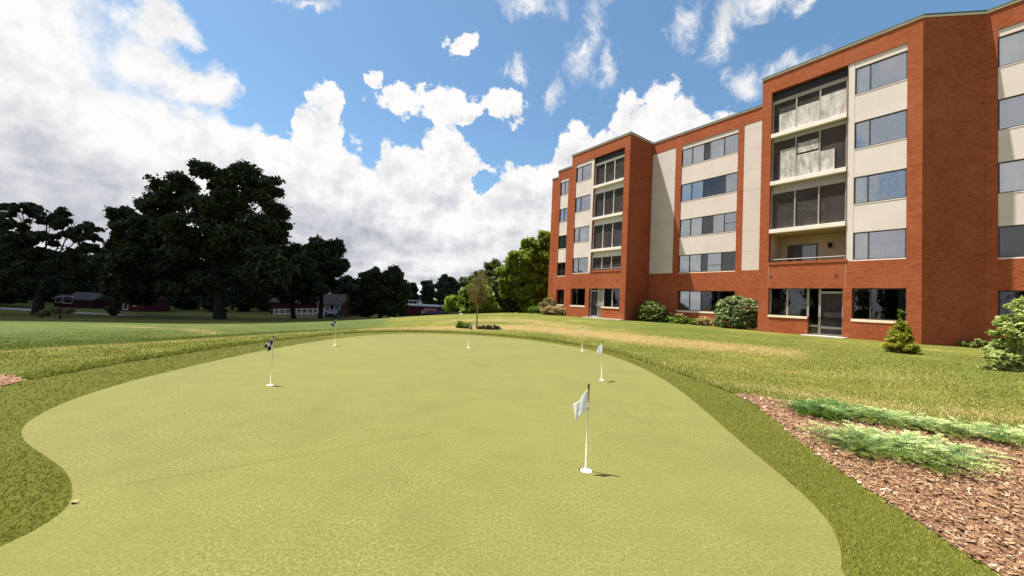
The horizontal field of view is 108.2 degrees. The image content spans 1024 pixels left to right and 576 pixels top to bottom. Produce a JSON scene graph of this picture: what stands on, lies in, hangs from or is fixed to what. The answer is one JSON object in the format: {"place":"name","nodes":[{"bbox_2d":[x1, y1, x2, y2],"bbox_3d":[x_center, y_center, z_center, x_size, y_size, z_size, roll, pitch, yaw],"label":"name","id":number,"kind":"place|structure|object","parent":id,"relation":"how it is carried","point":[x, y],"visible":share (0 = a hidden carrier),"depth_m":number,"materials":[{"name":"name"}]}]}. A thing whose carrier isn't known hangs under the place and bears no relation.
{"place":"outdoors","nodes":[
{"label":"outdoors","id":0,"kind":"place"},
{"bbox_2d":[0,307,144,315],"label":"road","id":1,"kind":"structure","parent":0,"point":[71,312],"depth_m":46.98,"materials":[{"name":"grey asphalt"}]},
{"bbox_2d":[0,319,757,394],"bbox_3d":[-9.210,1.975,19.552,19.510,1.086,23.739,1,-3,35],"label":"lawn grass","id":2,"kind":"structure","parent":0,"point":[7,345],"depth_m":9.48,"materials":[{"name":"green plant"}]},
{"bbox_2d":[0,0,1011,298],"label":"sky","id":3,"kind":"structure","parent":0,"point":[430,138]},
{"bbox_2d":[0,299,1023,575],"bbox_3d":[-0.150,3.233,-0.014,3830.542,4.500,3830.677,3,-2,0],"label":"ground","id":4,"kind":"structure","parent":0,"point":[176,321],"depth_m":15.22,"materials":[{"name":"green plant"}]},
{"bbox_2d":[0,374,23,385],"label":"mulch bed","id":5,"kind":"object","parent":4,"relation":"on","point":[5,382],"visible":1,"depth_m":5.32,"materials":[{"name":"brown wood"}]},
{"bbox_2d":[17,290,34,302],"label":"tree","id":6,"kind":"object","parent":4,"relation":"on","point":[27,296],"visible":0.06,"depth_m":67.42,"materials":[{"name":"green plant"}]},
{"bbox_2d":[0,211,59,296],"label":"shade tree","id":7,"kind":"object","parent":4,"relation":"on","point":[4,255],"visible":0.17,"depth_m":53.03,"materials":[{"name":"green plant"}]},
{"bbox_2d":[33,310,51,316],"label":"shrub","id":8,"kind":"object","parent":4,"relation":"on","point":[40,313],"visible":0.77,"depth_m":35.72,"materials":[{"name":"green plant"}]},
{"bbox_2d":[31,248,70,301],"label":"tree","id":9,"kind":"object","parent":4,"relation":"on","point":[51,250],"visible":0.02,"depth_m":76.31,"materials":[{"name":"green plant"}]},
{"bbox_2d":[0,202,105,314],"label":"shade tree","id":10,"kind":"object","parent":4,"relation":"on","point":[32,265],"visible":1,"depth_m":39.66,"materials":[{"name":"green plant"}]},
{"bbox_2d":[45,272,61,302],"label":"tree","id":11,"kind":"object","parent":4,"relation":"on","point":[49,295],"visible":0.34,"depth_m":71.37,"materials":[{"name":"green plant"}]},
{"bbox_2d":[43,307,76,318],"bbox_3d":[-40.131,2.397,32.844,2.570,1.511,1.087,3,-2,0],"label":"tree","id":12,"kind":"object","parent":4,"relation":"on","point":[60,310],"visible":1,"depth_m":32.70,"materials":[{"name":"green plant"}]},
{"bbox_2d":[58,260,99,292],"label":"tree","id":13,"kind":"object","parent":4,"relation":"on","point":[69,281],"visible":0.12,"depth_m":68.57,"materials":[{"name":"green plant"}]},
{"bbox_2d":[50,292,114,307],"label":"brick house","id":14,"kind":"structure","parent":4,"relation":"on","point":[85,300],"depth_m":59.90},
{"bbox_2d":[55,296,61,302],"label":"window","id":15,"kind":"structure","parent":14,"relation":"in","point":[56,300],"depth_m":59.80,"materials":[{"name":"black glass"}]},
{"bbox_2d":[63,296,72,303],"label":"window","id":16,"kind":"structure","parent":14,"relation":"in","point":[64,301],"depth_m":59.80,"materials":[{"name":"black glass"}]},
{"bbox_2d":[86,247,103,287],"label":"tree","id":17,"kind":"object","parent":4,"relation":"on","point":[91,256],"visible":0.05,"depth_m":99.14,"materials":[{"name":"green plant"}]},
{"bbox_2d":[93,283,101,292],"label":"tree","id":18,"kind":"object","parent":4,"relation":"on","point":[96,289],"visible":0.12,"depth_m":73.05,"materials":[{"name":"green plant"}]},
{"bbox_2d":[91,248,108,291],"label":"tree","id":19,"kind":"object","parent":4,"relation":"on","point":[102,253],"visible":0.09,"depth_m":77.78,"materials":[{"name":"green plant"}]},
{"bbox_2d":[103,305,119,315],"bbox_3d":[-40.851,2.321,37.937,1.350,1.149,1.158,3,-2,0],"label":"shrub","id":20,"kind":"object","parent":4,"relation":"on","point":[112,310],"visible":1,"depth_m":37.66,"materials":[{"name":"green plant"}]},
{"bbox_2d":[96,205,166,310],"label":"shade tree","id":21,"kind":"object","parent":4,"relation":"on","point":[126,293],"visible":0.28,"depth_m":48.64,"materials":[{"name":"green plant"}]},
{"bbox_2d":[119,296,173,311],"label":"brick house","id":22,"kind":"structure","parent":4,"relation":"on","point":[163,305],"depth_m":59.45,"materials":[{"name":"red brick"}]},
{"bbox_2d":[123,303,128,309],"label":"window","id":23,"kind":"structure","parent":22,"relation":"in","point":[125,307],"depth_m":57.78,"materials":[{"name":"white paint"}]},
{"bbox_2d":[172,269,200,309],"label":"tree","id":24,"kind":"object","parent":4,"relation":"on","point":[189,302],"visible":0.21,"depth_m":70.65,"materials":[{"name":"green plant"}]},
{"bbox_2d":[105,158,299,318],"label":"shade tree","id":25,"kind":"object","parent":4,"relation":"on","point":[220,236],"visible":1,"depth_m":43.54,"materials":[{"name":"green plant"}]},
{"bbox_2d":[197,286,233,311],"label":"tree","id":26,"kind":"object","parent":4,"relation":"on","point":[206,302],"visible":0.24,"depth_m":66.59,"materials":[{"name":"green plant"}]},
{"bbox_2d":[224,246,243,308],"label":"tree","id":27,"kind":"object","parent":4,"relation":"on","point":[225,294],"visible":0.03,"depth_m":80.39,"materials":[{"name":"green plant"}]},
{"bbox_2d":[227,266,254,311],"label":"tree","id":28,"kind":"object","parent":4,"relation":"on","point":[247,306],"visible":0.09,"depth_m":73.66,"materials":[{"name":"green plant"}]},
{"bbox_2d":[255,292,271,310],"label":"tree","id":29,"kind":"object","parent":4,"relation":"on","point":[264,306],"visible":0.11,"depth_m":78.58,"materials":[{"name":"green plant"}]},
{"bbox_2d":[262,241,329,318],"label":"shade tree","id":30,"kind":"object","parent":4,"relation":"on","point":[308,286],"visible":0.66,"depth_m":55.21,"materials":[{"name":"green plant"}]},
{"bbox_2d":[273,308,324,316],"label":"fence","id":31,"kind":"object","parent":4,"relation":"on","point":[313,313],"depth_m":68.15,"materials":[{"name":"wood"}]},
{"bbox_2d":[268,294,352,316],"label":"red barn","id":32,"kind":"structure","parent":4,"relation":"on","point":[335,301],"depth_m":70.60,"materials":[{"name":"red wood"}]},
{"bbox_2d":[324,305,329,310],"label":"window","id":33,"kind":"structure","parent":32,"relation":"in","point":[327,307],"depth_m":69.97,"materials":[{"name":"white paint"}]},
{"bbox_2d":[302,234,350,317],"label":"shade tree","id":34,"kind":"object","parent":4,"relation":"on","point":[327,256],"visible":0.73,"depth_m":61.23,"materials":[{"name":"green plant"}]},
{"bbox_2d":[326,310,344,317],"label":"parked car","id":35,"kind":"object","parent":4,"relation":"on","point":[334,313],"visible":0.98,"depth_m":64.34,"materials":[{"name":"paint"}]},
{"bbox_2d":[330,276,350,294],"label":"tree","id":36,"kind":"object","parent":4,"relation":"on","point":[345,280],"visible":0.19,"depth_m":90.48,"materials":[{"name":"green plant"}]},
{"bbox_2d":[338,264,411,318],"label":"shade tree","id":37,"kind":"object","parent":4,"relation":"on","point":[373,291],"visible":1,"depth_m":58.48,"materials":[{"name":"green plant"}]},
{"bbox_2d":[406,282,421,303],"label":"tree","id":38,"kind":"object","parent":4,"relation":"on","point":[414,290],"visible":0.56,"depth_m":112.91,"materials":[{"name":"green plant"}]},
{"bbox_2d":[405,297,442,315],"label":"flat roofed building","id":39,"kind":"structure","parent":4,"relation":"on","point":[418,309],"depth_m":85.83,"materials":[{"name":"red brick"}]},
{"bbox_2d":[418,283,435,304],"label":"tree","id":40,"kind":"object","parent":4,"relation":"on","point":[427,291],"visible":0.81,"depth_m":102.35,"materials":[{"name":"green plant"}]},
{"bbox_2d":[420,279,435,302],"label":"tree","id":41,"kind":"object","parent":4,"relation":"on","point":[425,282],"visible":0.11,"depth_m":148.36,"materials":[{"name":"green plant"}]},
{"bbox_2d":[420,311,441,315],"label":"parked car","id":42,"kind":"object","parent":4,"relation":"on","point":[430,313],"visible":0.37,"depth_m":79.02,"materials":[{"name":"black glass"}]},
{"bbox_2d":[21,434,841,565],"bbox_3d":[-1.429,1.657,6.401,9.234,0.030,17.969,3,-2,0],"label":"putting green edge","id":43,"kind":"object","parent":4,"relation":"on","point":[65,472],"visible":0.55,"depth_m":3.05,"materials":[{"name":"green plant"}]},
{"bbox_2d":[433,274,448,304],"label":"tree","id":44,"kind":"object","parent":4,"relation":"on","point":[438,285],"visible":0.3,"depth_m":116.53,"materials":[{"name":"green plant"}]},
{"bbox_2d":[436,276,457,312],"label":"tree","id":45,"kind":"object","parent":4,"relation":"on","point":[447,288],"visible":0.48,"depth_m":103.68,"materials":[{"name":"green plant"}]},
{"bbox_2d":[452,280,460,311],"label":"tree","id":46,"kind":"object","parent":4,"relation":"on","point":[457,287],"visible":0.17,"depth_m":146.38,"materials":[{"name":"green plant"}]},
{"bbox_2d":[455,321,470,327],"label":"ground plant","id":47,"kind":"object","parent":4,"relation":"on","point":[461,324],"visible":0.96,"depth_m":18.69,"materials":[{"name":"green plant"}]},
{"bbox_2d":[442,284,501,313],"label":"leafy tree","id":48,"kind":"object","parent":4,"relation":"on","point":[462,301],"visible":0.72,"depth_m":41.25,"materials":[{"name":"green plant"}]},
{"bbox_2d":[466,271,489,324],"bbox_3d":[-1.776,0.622,19.066,1.294,3.047,1.447,3,-2,0],"label":"sapling","id":49,"kind":"object","parent":4,"relation":"on","point":[478,288],"visible":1,"depth_m":18.95,"materials":[{"name":"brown plant"}]},
{"bbox_2d":[456,258,504,312],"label":"leafy tree","id":50,"kind":"object","parent":4,"relation":"on","point":[488,270],"visible":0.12,"depth_m":74.11,"materials":[{"name":"green plant"}]},
{"bbox_2d":[476,324,500,328],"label":"ground plant","id":51,"kind":"object","parent":4,"relation":"on","point":[488,327],"visible":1,"depth_m":18.51,"materials":[{"name":"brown plant"}]},
{"bbox_2d":[0,332,993,575],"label":"turf fringe","id":52,"kind":"object","parent":4,"relation":"on","point":[29,404],"visible":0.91,"depth_m":3.29,"materials":[{"name":"green plant"}]},
{"bbox_2d":[0,334,844,575],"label":"putting green","id":53,"kind":"object","parent":52,"relation":"on","point":[676,482],"visible":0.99,"depth_m":3.08,"materials":[{"name":"green plant"}]},
{"bbox_2d":[264,336,273,385],"bbox_3d":[-3.791,1.151,5.786,0.204,0.818,0.118,3,-2,0],"label":"golf flag","id":54,"kind":"object","parent":53,"relation":"on","point":[269,345],"visible":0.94,"depth_m":5.79,"materials":[{"name":"white plastic"}]},
{"bbox_2d":[116,433,428,485],"bbox_3d":[-1.879,1.509,3.365,2.430,0.001,0.015,4,-2,-34],"label":"turf seam","id":55,"kind":"object","parent":53,"relation":"on","point":[263,461],"visible":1,"depth_m":3.16,"materials":[{"name":"green plant"}]},
{"bbox_2d":[330,319,336,345],"bbox_3d":[-5.016,1.262,10.435,0.203,0.818,0.118,4,-3,-40],"label":"golf flag","id":56,"kind":"object","parent":53,"relation":"on","point":[333,323],"visible":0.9,"depth_m":10.44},
{"bbox_2d":[573,384,591,472],"bbox_3d":[0.644,1.266,3.301,0.182,0.818,0.118,4,-2,-28],"label":"golf flag","id":57,"kind":"object","parent":53,"relation":"on","point":[580,406],"visible":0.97,"depth_m":3.31,"materials":[{"name":"white fabric"}]},
{"bbox_2d":[597,341,602,379],"bbox_3d":[1.731,1.463,7.341,0.270,0.818,0.118,4,-3,-34],"label":"golf flag","id":58,"kind":"object","parent":53,"relation":"on","point":[599,349],"visible":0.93,"depth_m":7.37,"materials":[{"name":"white fabric"}]},
{"bbox_2d":[0,337,997,575],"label":"turf fibres","id":59,"kind":"object","parent":52,"relation":"on","point":[890,531],"visible":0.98,"depth_m":3.06,"materials":[{"name":"green plant"}]},
{"bbox_2d":[488,263,522,312],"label":"leafy tree","id":60,"kind":"object","parent":4,"relation":"on","point":[508,305],"visible":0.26,"depth_m":60.60,"materials":[{"name":"green plant"}]},
{"bbox_2d":[494,230,549,312],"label":"leafy tree","id":61,"kind":"object","parent":4,"relation":"on","point":[525,279],"visible":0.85,"depth_m":46.10,"materials":[{"name":"green plant"}]},
{"bbox_2d":[527,305,540,313],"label":"leafy plant","id":62,"kind":"object","parent":4,"relation":"on","point":[533,309],"visible":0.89,"depth_m":37.93,"materials":[{"name":"green plant"}]},
{"bbox_2d":[539,297,557,307],"bbox_3d":[3.757,1.743,37.372,2.633,1.676,1.694,1,-3,37],"label":"brown shrub","id":63,"kind":"object","parent":4,"relation":"on","point":[548,301],"visible":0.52,"depth_m":37.18,"materials":[{"name":"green plant"}]},
{"bbox_2d":[538,305,565,315],"bbox_3d":[4.090,2.124,35.825,1.383,1.030,3.883,4,-3,-39],"label":"bush","id":64,"kind":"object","parent":4,"relation":"on","point":[554,310],"depth_m":35.38,"materials":[{"name":"plant"}]},
{"bbox_2d":[637,300,667,321],"bbox_3d":[10.738,1.718,28.439,2.303,1.728,1.959,1,-2,33],"label":"round shrub","id":65,"kind":"object","parent":4,"relation":"on","point":[653,311],"visible":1,"depth_m":27.84,"materials":[{"name":"green plant"}]},
{"bbox_2d":[669,312,684,317],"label":"flowering plant","id":66,"kind":"object","parent":4,"relation":"on","point":[678,315],"visible":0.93,"depth_m":27.44,"materials":[{"name":"pink plant"}]},
{"bbox_2d":[660,315,698,324],"bbox_3d":[12.136,2.288,26.833,0.987,0.585,3.378,4,-3,-35],"label":"hedge","id":67,"kind":"object","parent":4,"relation":"on","point":[668,319],"visible":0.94,"depth_m":26.52,"materials":[{"name":"green plant"}]},
{"bbox_2d":[696,316,718,326],"bbox_3d":[13.287,2.234,25.125,0.861,0.675,1.689,4,-3,-36],"label":"flowering plant","id":68,"kind":"object","parent":4,"relation":"on","point":[704,321],"visible":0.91,"depth_m":25.01,"materials":[{"name":"beige plant"}]},
{"bbox_2d":[714,295,757,328],"bbox_3d":[14.347,1.479,23.427,2.804,2.164,2.482,2,-2,26],"label":"round shrub","id":69,"kind":"object","parent":4,"relation":"on","point":[736,314],"visible":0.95,"depth_m":22.79,"materials":[{"name":"green plant"}]},
{"bbox_2d":[510,318,1023,429],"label":"lawn grass","id":70,"kind":"structure","parent":4,"relation":"on","point":[886,402],"depth_m":8.73,"materials":[{"name":"green plant"}]},
{"bbox_2d":[548,0,1023,348],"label":"apartment building","id":71,"kind":"structure","parent":4,"relation":"on","point":[895,154],"depth_m":19.02,"materials":[{"name":"brick"}]},
{"bbox_2d":[556,290,563,305],"bbox_3d":[4.907,0.973,37.248,0.290,1.614,1.140,4,-3,-36],"label":"window","id":72,"kind":"structure","parent":71,"relation":"in","point":[560,292],"depth_m":37.31,"materials":[{"name":"clear glass"}]},
{"bbox_2d":[557,262,564,276],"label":"window","id":73,"kind":"structure","parent":71,"relation":"in","point":[561,266],"depth_m":37.76,"materials":[{"name":"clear glass"}]},
{"bbox_2d":[558,235,565,248],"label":"window","id":74,"kind":"structure","parent":71,"relation":"in","point":[562,239],"depth_m":37.56,"materials":[{"name":"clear glass"}]},
{"bbox_2d":[560,208,567,221],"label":"window","id":75,"kind":"structure","parent":71,"relation":"in","point":[563,212],"depth_m":37.65,"materials":[{"name":"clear glass"}]},
{"bbox_2d":[561,181,568,195],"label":"window","id":76,"kind":"structure","parent":71,"relation":"in","point":[564,186],"depth_m":38.01,"materials":[{"name":"clear glass"}]},
{"bbox_2d":[570,289,584,306],"bbox_3d":[5.885,0.856,32.771,0.290,1.614,1.770,4,-3,-36],"label":"window","id":77,"kind":"structure","parent":71,"relation":"in","point":[578,295],"depth_m":32.90,"materials":[{"name":"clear glass"}]},
{"bbox_2d":[572,257,587,273],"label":"window","id":78,"kind":"structure","parent":71,"relation":"in","point":[580,265],"depth_m":33.55,"materials":[{"name":"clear glass"}]},
{"bbox_2d":[574,226,588,242],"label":"window","id":79,"kind":"structure","parent":71,"relation":"in","point":[581,234],"depth_m":33.09,"materials":[{"name":"clear glass"}]},
{"bbox_2d":[575,194,590,212],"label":"window","id":80,"kind":"structure","parent":71,"relation":"in","point":[582,203],"depth_m":33.68,"materials":[{"name":"clear glass"}]},
{"bbox_2d":[576,163,591,182],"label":"window","id":81,"kind":"structure","parent":71,"relation":"in","point":[584,172],"depth_m":33.75,"materials":[{"name":"clear glass"}]},
{"bbox_2d":[583,289,621,319],"bbox_3d":[7.478,1.572,30.163,0.810,3.083,3.878,4,-3,-36],"label":"door","id":82,"kind":"structure","parent":71,"relation":"in","point":[596,300],"depth_m":31.19,"materials":[{"name":"grey metal"}]},
{"bbox_2d":[601,289,619,308],"bbox_3d":[8.037,0.848,29.922,0.420,1.604,1.820,4,-3,-36],"label":"window","id":83,"kind":"structure","parent":71,"relation":"in","point":[611,297],"depth_m":30.02,"materials":[{"name":"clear glass"}]},
{"bbox_2d":[676,291,734,313],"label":"window","id":84,"kind":"structure","parent":71,"relation":"in","point":[691,301],"depth_m":27.19,"materials":[{"name":"clear glass"}]},
{"bbox_2d":[679,251,735,272],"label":"window","id":85,"kind":"structure","parent":71,"relation":"in","point":[721,261],"depth_m":26.89,"materials":[{"name":"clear glass"}]},
{"bbox_2d":[680,211,736,236],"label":"window","id":86,"kind":"structure","parent":71,"relation":"in","point":[725,222],"depth_m":27.49,"materials":[{"name":"clear glass"}]},
{"bbox_2d":[681,172,736,201],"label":"window","id":87,"kind":"structure","parent":71,"relation":"in","point":[727,183],"depth_m":27.40,"materials":[{"name":"clear glass"}]},
{"bbox_2d":[682,133,737,166],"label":"window","id":88,"kind":"structure","parent":71,"relation":"in","point":[726,145],"depth_m":27.21,"materials":[{"name":"clear glass"}]},
{"bbox_2d":[768,289,809,318],"bbox_3d":[15.122,0.827,20.300,0.420,1.604,1.818,4,-3,-36],"label":"window","id":89,"kind":"structure","parent":71,"relation":"in","point":[794,303],"depth_m":20.29,"materials":[{"name":"glass"}]},
{"bbox_2d":[800,289,847,338],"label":"door","id":90,"kind":"structure","parent":71,"relation":"in","point":[826,303],"depth_m":19.03,"materials":[{"name":"grey metal"}]},
{"bbox_2d":[852,228,905,260],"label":"window","id":91,"kind":"structure","parent":71,"relation":"in","point":[883,244],"depth_m":18.00,"materials":[{"name":"clear glass"}]},
{"bbox_2d":[851,288,906,323],"bbox_3d":[17.199,0.823,17.401,0.290,1.614,1.880,4,-3,-36],"label":"window","id":92,"kind":"structure","parent":71,"relation":"in","point":[878,305],"depth_m":17.46,"materials":[{"name":"clear glass"}]},
{"bbox_2d":[854,168,906,203],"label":"window","id":93,"kind":"structure","parent":71,"relation":"in","point":[889,185],"depth_m":18.32,"materials":[{"name":"clear glass"}]},
{"bbox_2d":[855,109,906,148],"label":"window","id":94,"kind":"structure","parent":71,"relation":"in","point":[892,126],"depth_m":18.35,"materials":[{"name":"clear glass"}]},
{"bbox_2d":[855,51,907,94],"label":"window","id":95,"kind":"structure","parent":71,"relation":"in","point":[892,69],"depth_m":17.83,"materials":[{"name":"clear glass"}]},
{"bbox_2d":[997,291,1023,328],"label":"window","id":96,"kind":"structure","parent":71,"relation":"in","point":[1004,297],"depth_m":15.59,"materials":[{"name":"glass"}]},
{"bbox_2d":[998,225,1023,258],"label":"window","id":97,"kind":"structure","parent":71,"relation":"in","point":[1010,238],"depth_m":15.50,"materials":[{"name":"glass"}]},
{"bbox_2d":[998,159,1023,193],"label":"window","id":98,"kind":"structure","parent":71,"relation":"in","point":[1010,173],"depth_m":15.67,"materials":[{"name":"clear glass"}]},
{"bbox_2d":[998,94,1023,129],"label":"window","id":99,"kind":"structure","parent":71,"relation":"in","point":[1010,109],"depth_m":16.59,"materials":[{"name":"clear glass"}]},
{"bbox_2d":[998,29,1023,67],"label":"window","id":100,"kind":"structure","parent":71,"relation":"in","point":[1010,46],"depth_m":15.86,"materials":[{"name":"clear glass"}]},
{"bbox_2d":[736,393,1023,575],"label":"mulch bed","id":101,"kind":"object","parent":4,"relation":"on","point":[972,546],"visible":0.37,"depth_m":3.13,"materials":[{"name":"wood"}]},
{"bbox_2d":[775,397,892,428],"bbox_3d":[4.734,1.790,5.445,1.757,0.179,1.157,3,-2,-22],"label":"creeping juniper","id":102,"kind":"object","parent":101,"relation":"on","point":[816,408],"visible":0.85,"depth_m":5.41,"materials":[{"name":"green plant"}]},
{"bbox_2d":[821,403,965,437],"bbox_3d":[5.207,1.799,5.079,1.552,0.177,1.204,3,-2,0],"label":"creeping juniper","id":103,"kind":"object","parent":101,"relation":"on","point":[920,423],"visible":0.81,"depth_m":5.03,"materials":[{"name":"green plant"}]},
{"bbox_2d":[792,419,1020,480],"bbox_3d":[4.165,1.699,3.992,1.917,0.203,1.544,3,-2,0],"label":"creeping juniper","id":104,"kind":"object","parent":101,"relation":"on","point":[882,444],"visible":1,"depth_m":3.92,"materials":[{"name":"green plant"}]},
{"bbox_2d":[875,409,1023,447],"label":"creeping juniper","id":105,"kind":"object","parent":101,"relation":"on","point":[1014,437],"visible":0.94,"depth_m":4.67,"materials":[{"name":"green plant"}]},
{"bbox_2d":[881,309,921,352],"bbox_3d":[13.042,1.637,12.496,0.955,1.866,1.009,3,-2,0],"label":"dwarf conifer","id":106,"kind":"object","parent":4,"relation":"on","point":[899,338],"visible":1,"depth_m":12.37,"materials":[{"name":"green plant"}]},
{"bbox_2d":[956,335,1009,349],"bbox_3d":[19.616,2.150,14.939,0.913,0.694,2.447,4,-2,-27],"label":"pale bush","id":107,"kind":"object","parent":4,"relation":"on","point":[978,343],"visible":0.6,"depth_m":15.29,"materials":[{"name":"green plant"}]},
{"bbox_2d":[975,295,1023,370],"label":"pale bush","id":108,"kind":"object","parent":4,"relation":"on","point":[1012,326],"visible":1,"depth_m":9.58,"materials":[{"name":"green plant"}]}
]}

